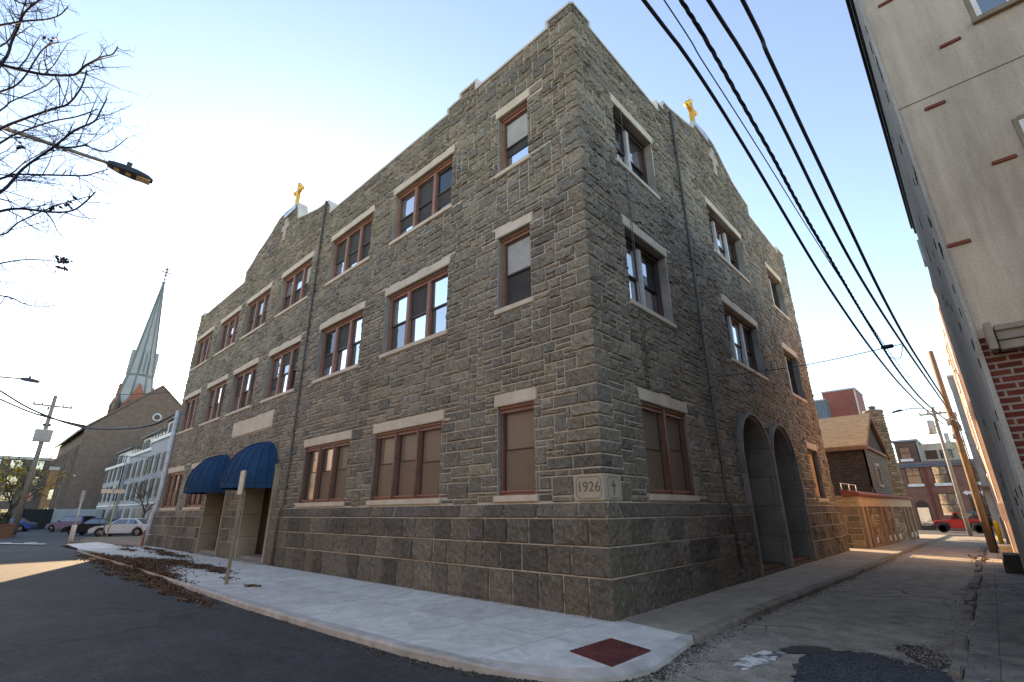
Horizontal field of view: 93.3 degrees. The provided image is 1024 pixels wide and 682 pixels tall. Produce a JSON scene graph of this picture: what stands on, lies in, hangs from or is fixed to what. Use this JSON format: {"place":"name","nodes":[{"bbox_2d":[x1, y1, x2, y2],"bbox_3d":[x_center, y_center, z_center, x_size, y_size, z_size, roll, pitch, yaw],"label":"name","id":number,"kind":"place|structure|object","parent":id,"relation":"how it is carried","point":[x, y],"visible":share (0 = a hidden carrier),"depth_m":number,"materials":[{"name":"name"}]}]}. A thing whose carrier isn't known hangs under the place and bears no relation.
{"place":"outdoors","nodes":[
{"label":"outdoors","id":0,"kind":"place"},
{"bbox_2d":[1,387,183,394],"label":"power cable","id":1,"kind":"object","parent":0,"point":[91,394],"visible":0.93,"depth_m":46.63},
{"bbox_2d":[68,542,122,548],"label":"pavement","id":2,"kind":"structure","parent":0,"point":[90,545],"depth_m":26.87,"materials":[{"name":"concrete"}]},
{"bbox_2d":[0,549,531,681],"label":"road","id":3,"kind":"structure","parent":0,"point":[64,617],"depth_m":6.88,"materials":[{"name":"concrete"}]},
{"bbox_2d":[0,0,149,335],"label":"street tree","id":4,"kind":"object","parent":3,"relation":"on","point":[54,144],"visible":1,"depth_m":7.61,"materials":[{"name":"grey plant"}]},
{"bbox_2d":[59,542,261,609],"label":"fallen leaves","id":5,"kind":"object","parent":3,"relation":"on","point":[136,574],"visible":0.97,"depth_m":14.83,"materials":[{"name":"brown plant"}]},
{"bbox_2d":[84,546,680,667],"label":"front pavement","id":6,"kind":"structure","parent":0,"point":[467,626],"depth_m":7.84,"materials":[{"name":"concrete"}]},
{"bbox_2d":[224,470,246,584],"bbox_3d":[-6.875,4.605,12.015,0.320,2.690,0.095,-18,-26,40],"label":"sign post","id":7,"kind":"object","parent":6,"relation":"on","point":[241,486],"visible":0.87,"depth_m":12.04,"materials":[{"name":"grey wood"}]},
{"bbox_2d":[158,547,764,621],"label":"mortar crumbs","id":8,"kind":"object","parent":6,"relation":"on","point":[630,617],"visible":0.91,"depth_m":9.31,"materials":[{"name":"grey stone"}]},
{"bbox_2d":[570,638,650,666],"bbox_3d":[1.186,3.731,5.834,0.720,0.017,1.050,-18,-26,40],"label":"tactile pad","id":9,"kind":"object","parent":6,"relation":"on","point":[611,652],"visible":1,"depth_m":5.78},
{"bbox_2d":[0,0,972,462],"label":"sky","id":10,"kind":"structure","parent":0,"point":[247,101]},
{"bbox_2d":[0,529,995,635],"bbox_3d":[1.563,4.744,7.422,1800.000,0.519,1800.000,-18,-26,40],"label":"ground","id":11,"kind":"structure","parent":0,"point":[45,539],"depth_m":36.69,"materials":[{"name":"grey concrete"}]},
{"bbox_2d":[0,523,15,537],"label":"brick planter","id":12,"kind":"object","parent":11,"relation":"on","point":[6,530],"visible":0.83,"depth_m":39.93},
{"bbox_2d":[0,511,12,523],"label":"clipped bush","id":13,"kind":"object","parent":12,"relation":"in","point":[6,517],"visible":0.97,"depth_m":40.82,"materials":[{"name":"green plant"}]},
{"bbox_2d":[0,518,37,531],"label":"parked car","id":14,"kind":"object","parent":11,"relation":"on","point":[25,524],"visible":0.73,"depth_m":54.19,"materials":[{"name":"blue paint"}]},
{"bbox_2d":[0,455,55,518],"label":"flat roof block","id":15,"kind":"structure","parent":11,"relation":"on","point":[29,504],"depth_m":103.34,"materials":[{"name":"brick"}]},
{"bbox_2d":[0,452,74,512],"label":"yellow leaf tree","id":16,"kind":"object","parent":11,"relation":"on","point":[8,487],"visible":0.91,"depth_m":49.27,"materials":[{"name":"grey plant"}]},
{"bbox_2d":[21,508,53,529],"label":"board fence","id":17,"kind":"object","parent":11,"relation":"on","point":[42,518],"visible":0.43,"depth_m":62.54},
{"bbox_2d":[12,395,71,534],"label":"utility pole","id":18,"kind":"object","parent":11,"relation":"on","point":[42,436],"visible":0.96,"depth_m":47.29,"materials":[{"name":"brown wood"}]},
{"bbox_2d":[38,467,59,508],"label":"orange brick block","id":19,"kind":"structure","parent":11,"relation":"on","point":[52,472],"depth_m":90.40,"materials":[{"name":"brick"}]},
{"bbox_2d":[45,516,95,531],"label":"parked car","id":20,"kind":"object","parent":11,"relation":"on","point":[65,521],"visible":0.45,"depth_m":52.84,"materials":[{"name":"purple paint"}]},
{"bbox_2d":[51,508,103,522],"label":"wall","id":21,"kind":"structure","parent":11,"relation":"on","point":[59,514],"depth_m":65.32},
{"bbox_2d":[61,518,116,534],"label":"parked car","id":22,"kind":"object","parent":11,"relation":"on","point":[82,528],"visible":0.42,"depth_m":43.65,"materials":[{"name":"black paint"}]},
{"bbox_2d":[63,536,148,548],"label":"sidewalk","id":23,"kind":"structure","parent":11,"relation":"on","point":[127,540],"depth_m":32.49,"materials":[{"name":"concrete"}]},
{"bbox_2d":[67,490,85,542],"bbox_3d":[-27.304,11.026,30.362,0.260,3.150,0.247,-18,-26,40],"label":"sign post","id":24,"kind":"object","parent":23,"relation":"on","point":[72,533],"visible":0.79,"depth_m":30.19,"materials":[{"name":"metal"}]},
{"bbox_2d":[101,484,124,536],"bbox_3d":[-32.099,13.466,38.470,1.237,4.000,0.914,3,-20,-10],"label":"street sign","id":25,"kind":"object","parent":23,"relation":"on","point":[113,490],"visible":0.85,"depth_m":38.72,"materials":[{"name":"metal"}]},
{"bbox_2d":[37,267,180,508],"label":"church","id":26,"kind":"structure","parent":11,"relation":"on","point":[101,448],"depth_m":93.66,"materials":[{"name":"brown brick"}]},
{"bbox_2d":[88,518,147,536],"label":"parked car","id":27,"kind":"object","parent":11,"relation":"on","point":[135,526],"visible":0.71,"depth_m":40.81,"materials":[{"name":"white paint"}]},
{"bbox_2d":[96,446,142,517],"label":"row house","id":28,"kind":"structure","parent":11,"relation":"on","point":[116,472],"depth_m":67.42,"materials":[{"name":"white paint"}]},
{"bbox_2d":[121,458,158,517],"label":"bare tree","id":29,"kind":"object","parent":11,"relation":"on","point":[146,506],"visible":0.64,"depth_m":43.07,"materials":[{"name":"grey plant"}]},
{"bbox_2d":[116,429,167,519],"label":"row house","id":30,"kind":"structure","parent":11,"relation":"on","point":[127,509],"depth_m":60.81,"materials":[{"name":"white paint"}]},
{"bbox_2d":[135,416,174,520],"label":"row house","id":31,"kind":"structure","parent":11,"relation":"on","point":[160,446],"depth_m":53.49,"materials":[{"name":"white paint"}]},
{"bbox_2d":[77,549,693,681],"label":"front kerb","id":32,"kind":"structure","parent":11,"relation":"on","point":[665,654],"depth_m":5.82,"materials":[{"name":"concrete"}]},
{"bbox_2d":[143,1,849,620],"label":"stone building","id":33,"kind":"structure","parent":11,"relation":"on","point":[503,329],"depth_m":12.68,"materials":[{"name":"stone"}]},
{"bbox_2d":[0,390,175,429],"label":"power cable","id":34,"kind":"object","parent":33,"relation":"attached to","point":[156,423],"visible":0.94,"depth_m":30.45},
{"bbox_2d":[0,398,85,426],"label":"power cable","id":35,"kind":"object","parent":34,"relation":"attached to","point":[42,415],"visible":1,"depth_m":32.51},
{"bbox_2d":[159,465,184,510],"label":"window","id":36,"kind":"structure","parent":33,"relation":"in","point":[172,493],"depth_m":26.04,"materials":[{"name":"red paint"}]},
{"bbox_2d":[176,388,201,434],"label":"window","id":37,"kind":"structure","parent":33,"relation":"in","point":[191,407],"depth_m":27.53,"materials":[{"name":"red paint"}]},
{"bbox_2d":[182,462,202,509],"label":"window","id":38,"kind":"structure","parent":33,"relation":"in","point":[194,502],"depth_m":23.22,"materials":[{"name":"red paint"}]},
{"bbox_2d":[190,325,214,371],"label":"window","id":39,"kind":"structure","parent":33,"relation":"in","point":[202,357],"depth_m":28.78,"materials":[{"name":"red paint"}]},
{"bbox_2d":[193,490,230,556],"bbox_3d":[-12.415,7.360,20.564,2.550,3.350,0.880,-18,-26,40],"label":"door","id":40,"kind":"structure","parent":33,"relation":"in","point":[216,504],"depth_m":21.11,"materials":[{"name":"paint"}]},
{"bbox_2d":[199,374,228,426],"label":"window","id":41,"kind":"structure","parent":33,"relation":"in","point":[215,402],"depth_m":24.80,"materials":[{"name":"red paint"}]},
{"bbox_2d":[213,305,241,356],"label":"window","id":42,"kind":"structure","parent":33,"relation":"in","point":[229,330],"depth_m":26.06,"materials":[{"name":"red paint"}]},
{"bbox_2d":[225,357,259,416],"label":"window","id":43,"kind":"structure","parent":33,"relation":"in","point":[245,381],"depth_m":22.30,"materials":[{"name":"red paint"}]},
{"bbox_2d":[239,282,272,340],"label":"window","id":44,"kind":"structure","parent":33,"relation":"in","point":[257,313],"depth_m":23.55,"materials":[{"name":"red paint"}]},
{"bbox_2d":[232,464,281,563],"bbox_3d":[-9.028,6.285,17.581,2.630,3.350,0.880,-18,-26,40],"label":"door","id":45,"kind":"structure","parent":33,"relation":"in","point":[259,504],"depth_m":18.13,"materials":[{"name":"paint"}]},
{"bbox_2d":[260,334,302,403],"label":"window","id":46,"kind":"structure","parent":33,"relation":"in","point":[283,369],"depth_m":19.56,"materials":[{"name":"red paint"}]},
{"bbox_2d":[274,250,314,318],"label":"window","id":47,"kind":"structure","parent":33,"relation":"in","point":[296,285],"depth_m":20.82,"materials":[{"name":"red paint"}]},
{"bbox_2d":[295,430,352,506],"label":"window","id":48,"kind":"structure","parent":33,"relation":"in","point":[326,464],"depth_m":15.08,"materials":[{"name":"red paint"}]},
{"bbox_2d":[311,300,365,383],"bbox_3d":[-5.801,0.133,16.478,3.100,2.267,0.360,-18,-26,40],"label":"window","id":49,"kind":"structure","parent":33,"relation":"in","point":[341,342],"depth_m":16.59,"materials":[{"name":"red paint"}]},
{"bbox_2d":[325,205,374,286],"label":"window","id":50,"kind":"structure","parent":33,"relation":"in","point":[352,250],"depth_m":17.84,"materials":[{"name":"red paint"}]},
{"bbox_2d":[366,410,444,504],"bbox_3d":[-2.655,3.048,12.358,3.100,2.147,0.360,-18,-26,40],"label":"window","id":51,"kind":"structure","parent":33,"relation":"in","point":[407,468],"depth_m":12.29,"materials":[{"name":"red paint"}]},
{"bbox_2d":[379,255,450,358],"bbox_3d":[-2.684,-0.857,13.733,3.100,2.267,0.360,-18,-26,40],"label":"window","id":52,"kind":"structure","parent":33,"relation":"in","point":[417,314],"depth_m":13.79,"materials":[{"name":"red paint"}]},
{"bbox_2d":[389,144,454,245],"bbox_3d":[-2.710,-4.379,14.974,3.100,2.177,0.360,-18,-26,40],"label":"window","id":53,"kind":"structure","parent":33,"relation":"in","point":[429,198],"depth_m":15.05,"materials":[{"name":"red paint"}]},
{"bbox_2d":[495,88,530,179],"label":"window","id":54,"kind":"structure","parent":33,"relation":"in","point":[514,127],"depth_m":12.63,"materials":[{"name":"red paint"}]},
{"bbox_2d":[494,211,534,315],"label":"window","id":55,"kind":"structure","parent":33,"relation":"in","point":[516,259],"depth_m":11.37,"materials":[{"name":"red paint"}]},
{"bbox_2d":[493,387,538,501],"bbox_3d":[0.155,2.132,9.891,1.200,2.197,0.360,-18,-26,40],"label":"window","id":56,"kind":"structure","parent":33,"relation":"in","point":[517,440],"depth_m":9.91,"materials":[{"name":"red paint"}]},
{"bbox_2d":[609,93,660,200],"bbox_3d":[3.178,-5.106,13.032,0.410,2.177,2.240,-18,-26,40],"label":"window","id":57,"kind":"structure","parent":33,"relation":"in","point":[635,164],"depth_m":13.21,"materials":[{"name":"brown paint"}]},
{"bbox_2d":[621,215,676,328],"bbox_3d":[3.204,-1.584,11.791,0.410,2.267,2.240,-18,-26,40],"label":"window","id":58,"kind":"structure","parent":33,"relation":"in","point":[651,304],"depth_m":11.99,"materials":[{"name":"brown paint"}]},
{"bbox_2d":[637,387,699,501],"bbox_3d":[3.264,2.287,10.425,0.360,2.217,2.280,-18,-26,40],"label":"window","id":59,"kind":"structure","parent":33,"relation":"in","point":[665,446],"depth_m":10.39,"materials":[{"name":"red paint"}]},
{"bbox_2d":[704,196,749,283],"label":"window","id":60,"kind":"structure","parent":33,"relation":"in","point":[724,244],"depth_m":17.89,"materials":[{"name":"brown paint"}]},
{"bbox_2d":[720,293,768,380],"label":"window","id":61,"kind":"structure","parent":33,"relation":"in","point":[739,334],"depth_m":16.63,"materials":[{"name":"brown paint"}]},
{"bbox_2d":[736,412,793,576],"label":"arched door","id":62,"kind":"structure","parent":33,"relation":"in","point":[756,458],"depth_m":14.64,"materials":[{"name":"paint"}]},
{"bbox_2d":[765,262,789,320],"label":"window","id":63,"kind":"structure","parent":33,"relation":"in","point":[774,294],"depth_m":22.12,"materials":[{"name":"brown paint"}]},
{"bbox_2d":[768,423,816,567],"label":"arched door","id":64,"kind":"structure","parent":33,"relation":"in","point":[801,541],"depth_m":16.58,"materials":[{"name":"paint"}]},
{"bbox_2d":[780,341,807,403],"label":"window","id":65,"kind":"structure","parent":33,"relation":"in","point":[794,392],"depth_m":20.87,"materials":[{"name":"brown paint"}]},
{"bbox_2d":[717,344,902,376],"bbox_3d":[7.295,0.640,12.150,4.090,0.418,0.355,-16,-25,38],"label":"service wire","id":66,"kind":"object","parent":33,"relation":"attached to","point":[888,346],"visible":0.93,"depth_m":11.66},
{"bbox_2d":[805,441,828,501],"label":"window","id":67,"kind":"structure","parent":33,"relation":"in","point":[811,446],"depth_m":19.53,"materials":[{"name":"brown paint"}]},
{"bbox_2d":[683,535,948,643],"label":"alley kerb","id":68,"kind":"structure","parent":11,"relation":"on","point":[703,632],"depth_m":9.03,"materials":[{"name":"concrete"}]},
{"bbox_2d":[814,399,831,418],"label":"blue clad block","id":69,"kind":"structure","parent":11,"relation":"on","point":[822,407],"depth_m":75.33,"materials":[{"name":"metal"}]},
{"bbox_2d":[821,387,865,416],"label":"red tower block","id":70,"kind":"structure","parent":11,"relation":"on","point":[846,402],"depth_m":76.98,"materials":[{"name":"brick"}]},
{"bbox_2d":[819,406,906,495],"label":"stone cottage","id":71,"kind":"structure","parent":11,"relation":"on","point":[859,452],"depth_m":29.34,"materials":[{"name":"stone"}]},
{"bbox_2d":[874,463,883,486],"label":"window","id":72,"kind":"structure","parent":71,"relation":"in","point":[877,468],"depth_m":29.11,"materials":[{"name":"grey"}]},
{"bbox_2d":[835,483,919,547],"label":"garden wall","id":73,"kind":"structure","parent":11,"relation":"on","point":[872,520],"depth_m":23.20,"materials":[{"name":"wood"}]},
{"bbox_2d":[892,407,972,535],"bbox_3d":[33.877,10.216,38.668,3.695,9.989,0.565,-18,-26,40],"label":"lamp pole","id":74,"kind":"object","parent":11,"relation":"on","point":[931,427],"visible":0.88,"depth_m":38.42,"materials":[{"name":"metal"}]},
{"bbox_2d":[845,0,1023,568],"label":"stucco building","id":75,"kind":"structure","parent":11,"relation":"on","point":[945,80],"depth_m":6.00,"materials":[{"name":"paint"}]},
{"bbox_2d":[963,0,1023,24],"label":"window","id":76,"kind":"structure","parent":75,"relation":"in","point":[979,11],"depth_m":6.10,"materials":[{"name":"white paint"}]},
{"bbox_2d":[1011,114,1023,147],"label":"window","id":77,"kind":"structure","parent":75,"relation":"in","point":[1018,123],"depth_m":5.62,"materials":[{"name":"white paint"}]},
{"bbox_2d":[891,433,994,530],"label":"brick terrace","id":78,"kind":"structure","parent":11,"relation":"on","point":[927,480],"depth_m":54.19,"materials":[{"name":"red brick"}]},
{"bbox_2d":[898,447,913,461],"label":"window","id":79,"kind":"structure","parent":78,"relation":"in","point":[905,453],"depth_m":56.95,"materials":[{"name":"brown paint"}]},
{"bbox_2d":[904,467,924,486],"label":"window","id":80,"kind":"structure","parent":78,"relation":"in","point":[914,478],"depth_m":55.28,"materials":[{"name":"glass"}]},
{"bbox_2d":[915,500,935,529],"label":"arched door","id":81,"kind":"structure","parent":78,"relation":"in","point":[923,510],"depth_m":53.92,"materials":[{"name":"brown paint"}]},
{"bbox_2d":[931,466,952,485],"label":"window","id":82,"kind":"structure","parent":78,"relation":"in","point":[941,477],"depth_m":53.75,"materials":[{"name":"glass"}]},
{"bbox_2d":[937,493,960,514],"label":"window","id":83,"kind":"structure","parent":78,"relation":"in","point":[949,504],"depth_m":52.83,"materials":[{"name":"glass"}]},
{"bbox_2d":[969,491,990,515],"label":"window","id":84,"kind":"structure","parent":78,"relation":"in","point":[970,495],"depth_m":51.20,"materials":[{"name":"brown paint"}]},
{"bbox_2d":[928,351,998,552],"bbox_3d":[19.229,4.539,20.771,0.766,8.651,0.841,-18,-26,40],"label":"utility pole","id":85,"kind":"object","parent":11,"relation":"on","point":[989,535],"visible":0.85,"depth_m":20.47,"materials":[{"name":"brown wood"}]},
{"bbox_2d":[641,0,942,423],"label":"power cable","id":86,"kind":"object","parent":85,"relation":"attached to","point":[682,50],"visible":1,"depth_m":6.74,"materials":[{"name":"rubber"}]},
{"bbox_2d":[663,0,941,414],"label":"power cable","id":87,"kind":"object","parent":85,"relation":"attached to","point":[765,159],"visible":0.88,"depth_m":6.40,"materials":[{"name":"rubber"}]},
{"bbox_2d":[678,0,945,419],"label":"power cable","id":88,"kind":"object","parent":85,"relation":"attached to","point":[684,5],"visible":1,"depth_m":6.55,"materials":[{"name":"rubber"}]},
{"bbox_2d":[706,0,960,428],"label":"power cable","id":89,"kind":"object","parent":85,"relation":"attached to","point":[739,48],"visible":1,"depth_m":6.68,"materials":[{"name":"rubber"}]},
{"bbox_2d":[740,0,960,425],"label":"power cable","id":90,"kind":"object","parent":85,"relation":"attached to","point":[776,72],"visible":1,"depth_m":6.34,"materials":[{"name":"rubber"}]},
{"bbox_2d":[948,547,986,679],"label":"kerb","id":91,"kind":"structure","parent":11,"relation":"on","point":[958,665],"depth_m":6.59,"materials":[{"name":"concrete"}]},
{"bbox_2d":[930,278,1018,552],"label":"corner row house","id":92,"kind":"structure","parent":11,"relation":"on","point":[950,357],"depth_m":21.30,"materials":[{"name":"paint"}]},
{"bbox_2d":[953,368,1016,552],"bbox_3d":[16.226,4.022,16.607,0.186,6.423,0.226,-18,-26,40],"label":"conduit mast","id":93,"kind":"object","parent":92,"relation":"attached to","point":[1003,512],"visible":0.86,"depth_m":16.45,"materials":[{"name":"metal"}]},
{"bbox_2d":[946,375,1004,538],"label":"grey slab building","id":94,"kind":"structure","parent":11,"relation":"on","point":[975,454],"depth_m":33.81,"materials":[{"name":"stone"}]},
{"bbox_2d":[622,534,943,633],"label":"alley pavement","id":95,"kind":"structure","parent":0,"point":[687,616],"depth_m":10.11,"materials":[{"name":"beige concrete"}]},
{"bbox_2d":[621,536,987,681],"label":"alley road","id":96,"kind":"structure","parent":0,"point":[901,598],"depth_m":7.76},
{"bbox_2d":[234,558,895,681],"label":"gutter debris","id":97,"kind":"object","parent":96,"relation":"on","point":[656,676],"visible":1,"depth_m":5.79,"materials":[{"name":"brown plant"}]},
{"bbox_2d":[731,650,784,670],"bbox_3d":[2.913,3.810,5.788,0.388,0.001,1.104,-18,-26,40],"label":"worn paint","id":98,"kind":"object","parent":96,"relation":"on","point":[748,661],"visible":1,"depth_m":5.79,"materials":[{"name":"paint"}]},
{"bbox_2d":[780,645,832,652],"bbox_3d":[3.760,3.936,6.183,0.717,0.001,0.363,1,-19,-5],"label":"road hollow","id":99,"kind":"object","parent":96,"relation":"on","point":[801,649],"visible":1,"depth_m":6.16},
{"bbox_2d":[791,650,952,681],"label":"asphalt patch","id":100,"kind":"object","parent":96,"relation":"on","point":[838,666],"visible":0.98,"depth_m":5.37,"materials":[{"name":"asphalt"}]},
{"bbox_2d":[894,644,951,668],"bbox_3d":[5.026,3.825,5.873,0.472,0.001,1.131,-7,-21,19],"label":"pothole","id":101,"kind":"object","parent":96,"relation":"on","point":[916,659],"visible":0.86,"depth_m":5.86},
{"bbox_2d":[872,584,1023,681],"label":"grit","id":102,"kind":"object","parent":96,"relation":"on","point":[925,653],"visible":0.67,"depth_m":6.13,"materials":[{"name":"gravel"}]},
{"bbox_2d":[918,531,996,535],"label":"cross street","id":103,"kind":"structure","parent":0,"point":[950,533],"depth_m":43.23,"materials":[{"name":"asphalt"}]},
{"bbox_2d":[931,512,993,532],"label":"off roader","id":104,"kind":"object","parent":103,"relation":"on","point":[955,520],"visible":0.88,"depth_m":45.09,"materials":[{"name":"red paint"}]},
{"bbox_2d":[950,513,978,518],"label":"side window","id":105,"kind":"structure","parent":104,"relation":"in","point":[956,515],"depth_m":44.75,"materials":[{"name":"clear glass"}]},
{"bbox_2d":[963,565,1023,681],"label":"pavement","id":106,"kind":"structure","parent":0,"point":[1000,578],"depth_m":6.86,"materials":[{"name":"concrete"}]},
{"bbox_2d":[1002,552,1023,573],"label":"stone steps","id":107,"kind":"structure","parent":106,"relation":"on","point":[1012,562],"depth_m":12.99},
{"bbox_2d":[986,536,1006,564],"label":"pavement","id":108,"kind":"structure","parent":0,"point":[996,558],"depth_m":17.16,"materials":[{"name":"beige concrete"}]},
{"bbox_2d":[993,521,1003,543],"bbox_3d":[20.174,8.094,20.005,0.150,1.230,0.143,-18,-26,40],"label":"bollard","id":109,"kind":"object","parent":108,"relation":"on","point":[998,532],"visible":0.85,"depth_m":20.02,"materials":[{"name":"metal"}]},
{"bbox_2d":[998,544,1013,558],"bbox_3d":[17.391,7.398,16.987,0.380,0.430,1.000,-18,-26,40],"label":"stoop","id":110,"kind":"object","parent":108,"relation":"on","point":[1005,547],"visible":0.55,"depth_m":16.74,"materials":[{"name":"concrete"}]},
{"label":"pavement","id":111,"kind":"structure","parent":0,"visible":0},
{"bbox_2d":[0,376,39,382],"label":"street lamp","id":112,"kind":"object","parent":111,"relation":"on","point":[29,379],"visible":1,"depth_m":30.03,"materials":[{"name":"metal"}]},
{"bbox_2d":[0,125,152,184],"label":"street lamp","id":113,"kind":"object","parent":111,"relation":"on","point":[128,170],"visible":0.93,"depth_m":9.92,"materials":[{"name":"metal"}]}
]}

